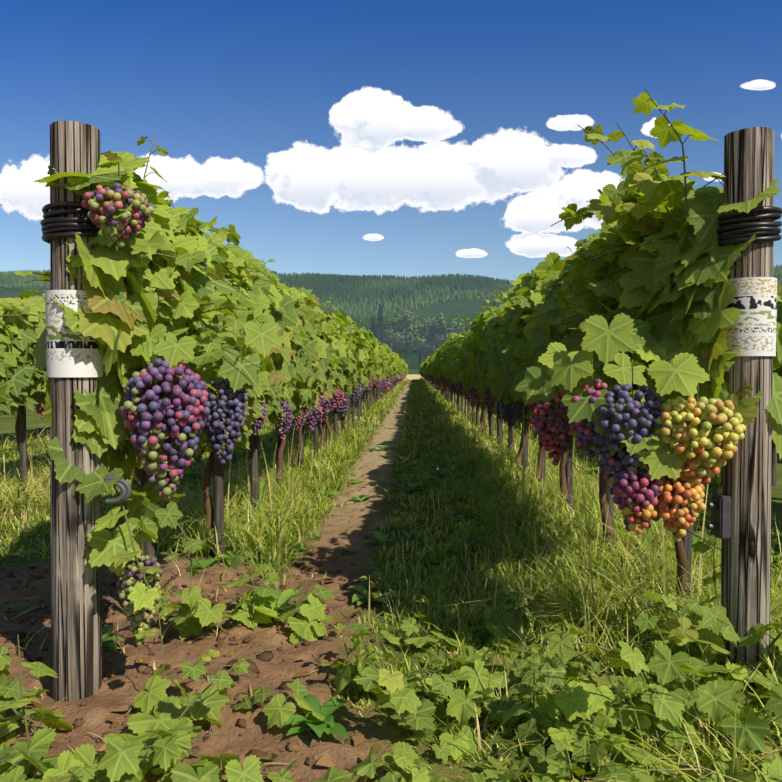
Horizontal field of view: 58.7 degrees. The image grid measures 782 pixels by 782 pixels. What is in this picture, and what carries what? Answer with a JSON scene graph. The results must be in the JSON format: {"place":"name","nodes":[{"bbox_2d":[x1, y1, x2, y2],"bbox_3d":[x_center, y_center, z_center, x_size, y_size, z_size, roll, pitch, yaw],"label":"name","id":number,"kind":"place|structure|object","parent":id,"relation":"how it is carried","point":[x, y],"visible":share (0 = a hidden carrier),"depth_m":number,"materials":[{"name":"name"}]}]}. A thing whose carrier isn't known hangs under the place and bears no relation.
{"place":"outdoors","nodes":[
{"label":"outdoors","id":0,"kind":"place"},
{"bbox_2d":[0,376,781,781],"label":"grass","id":1,"kind":"structure","parent":0,"point":[624,564],"depth_m":4.76,"materials":[{"name":"green plant"}]},
{"bbox_2d":[0,369,781,781],"bbox_3d":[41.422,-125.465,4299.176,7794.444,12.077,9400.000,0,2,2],"label":"ground","id":2,"kind":"structure","parent":0,"point":[94,713],"depth_m":3.23,"materials":[{"name":"brown soil"}]},
{"bbox_2d":[50,120,101,701],"bbox_3d":[-1.214,0.205,2.675,0.204,2.427,0.183,0,2,2],"label":"end post","id":3,"kind":"object","parent":2,"relation":"on","point":[76,628],"visible":0.58,"depth_m":2.60,"materials":[{"name":"grey wood"}]},
{"bbox_2d":[40,201,99,243],"bbox_3d":[-1.204,-0.638,2.649,0.237,0.154,0.236,0,2,2],"label":"cable coil","id":4,"kind":"object","parent":3,"relation":"attached to","point":[51,227],"visible":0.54,"depth_m":2.55,"materials":[{"name":"black rubber"}]},
{"bbox_2d":[45,290,103,376],"bbox_3d":[-1.220,-0.214,2.650,0.221,0.323,0.174,0,2,2],"label":"label","id":5,"kind":"object","parent":3,"relation":"attached to","point":[69,353],"visible":0.71,"depth_m":2.57,"materials":[{"name":"white paper"}]},
{"bbox_2d":[96,476,131,504],"bbox_3d":[-1.038,0.371,2.593,0.136,0.110,0.032,0,2,2],"label":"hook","id":6,"kind":"object","parent":3,"relation":"attached to","point":[123,485],"visible":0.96,"depth_m":2.58,"materials":[{"name":"grey metal"}]},
{"bbox_2d":[0,536,412,781],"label":"soil clods","id":7,"kind":"object","parent":2,"relation":"on","point":[266,655],"visible":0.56,"depth_m":3.08,"materials":[{"name":"brown soil"}]},
{"bbox_2d":[0,464,708,766],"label":"dry litter","id":8,"kind":"object","parent":2,"relation":"on","point":[324,760],"visible":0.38,"depth_m":2.82,"materials":[{"name":"brown plant"}]},
{"bbox_2d":[0,88,723,657],"label":"vine stems","id":9,"kind":"object","parent":2,"relation":"on","point":[680,552],"visible":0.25,"depth_m":3.62,"materials":[{"name":"brown plant"}]},
{"bbox_2d":[0,536,781,781],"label":"plants","id":10,"kind":"object","parent":2,"relation":"on","point":[133,761],"depth_m":2.27,"materials":[{"name":"green plant"}]},
{"bbox_2d":[7,445,781,780],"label":"alley weeds","id":11,"kind":"object","parent":2,"relation":"on","point":[327,725],"visible":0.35,"depth_m":3.71,"materials":[{"name":"green plant"}]},
{"bbox_2d":[15,378,776,616],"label":"vine stakes","id":12,"kind":"object","parent":2,"relation":"on","point":[218,499],"visible":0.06,"depth_m":6.83,"materials":[{"name":"brown wood"}]},
{"bbox_2d":[0,173,723,550],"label":"trellis wires","id":13,"kind":"object","parent":12,"relation":"attached to","point":[366,397],"visible":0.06,"depth_m":5.23,"materials":[{"name":"grey"}]},
{"bbox_2d":[0,92,781,641],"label":"grapevine leaves","id":14,"kind":"object","parent":12,"relation":"on","point":[662,294],"visible":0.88,"depth_m":2.86,"materials":[{"name":"green plant"}]},
{"bbox_2d":[4,183,745,645],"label":"grape clusters","id":15,"kind":"object","parent":14,"relation":"hanging from","point":[646,499],"visible":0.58,"depth_m":2.59,"materials":[{"name":"purple food"}]},
{"bbox_2d":[720,127,773,687],"bbox_3d":[1.340,0.227,2.617,0.186,2.387,0.179,0,2,2],"label":"end post","id":16,"kind":"object","parent":2,"relation":"on","point":[747,467],"visible":0.52,"depth_m":2.55,"materials":[{"name":"grey wood"}]},
{"bbox_2d":[707,493,731,538],"bbox_3d":[1.232,0.471,2.619,0.072,0.160,0.075,0,2,-4],"label":"post clamp","id":17,"kind":"object","parent":16,"relation":"attached to","point":[719,506],"visible":1,"depth_m":2.59,"materials":[{"name":"grey metal"}]},
{"bbox_2d":[716,206,781,245],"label":"coiled wire","id":18,"kind":"object","parent":16,"relation":"attached to","point":[744,232],"visible":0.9,"depth_m":2.51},
{"bbox_2d":[723,277,776,356],"bbox_3d":[1.346,-0.271,2.594,0.212,0.285,0.166,0,2,2],"label":"paper label","id":19,"kind":"object","parent":16,"relation":"attached to","point":[751,331],"visible":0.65,"depth_m":2.52,"materials":[{"name":"white paper"}]},
{"bbox_2d":[0,275,781,318],"bbox_3d":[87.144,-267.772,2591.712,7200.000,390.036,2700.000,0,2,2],"label":"hill terrain","id":20,"kind":"structure","parent":0,"point":[455,306],"depth_m":2038.61,"materials":[{"name":"green plant"}]},
{"bbox_2d":[0,264,781,319],"bbox_3d":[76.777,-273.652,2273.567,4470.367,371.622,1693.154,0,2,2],"label":"hill forest","id":21,"kind":"object","parent":20,"relation":"on","point":[371,289],"visible":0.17,"depth_m":2203.69,"materials":[{"name":"green plant"}]},
{"bbox_2d":[0,0,781,283],"label":"sky","id":22,"kind":"structure","parent":0,"point":[408,138],"materials":[{"name":"blue"}]},
{"bbox_2d":[352,323,468,368],"bbox_3d":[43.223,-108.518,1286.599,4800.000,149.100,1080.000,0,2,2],"label":"field","id":23,"kind":"structure","parent":0,"point":[413,360],"depth_m":909.00,"materials":[{"name":"green plant"}]},
{"bbox_2d":[351,312,478,354],"bbox_3d":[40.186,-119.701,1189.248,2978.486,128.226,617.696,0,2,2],"label":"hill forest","id":24,"kind":"object","parent":23,"relation":"on","point":[364,322],"visible":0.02,"depth_m":1181.32,"materials":[{"name":"green plant"}]},
{"bbox_2d":[371,304,466,373],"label":"treeline","id":25,"kind":"object","parent":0,"point":[441,326],"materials":[{"name":"green plant"}]}
]}

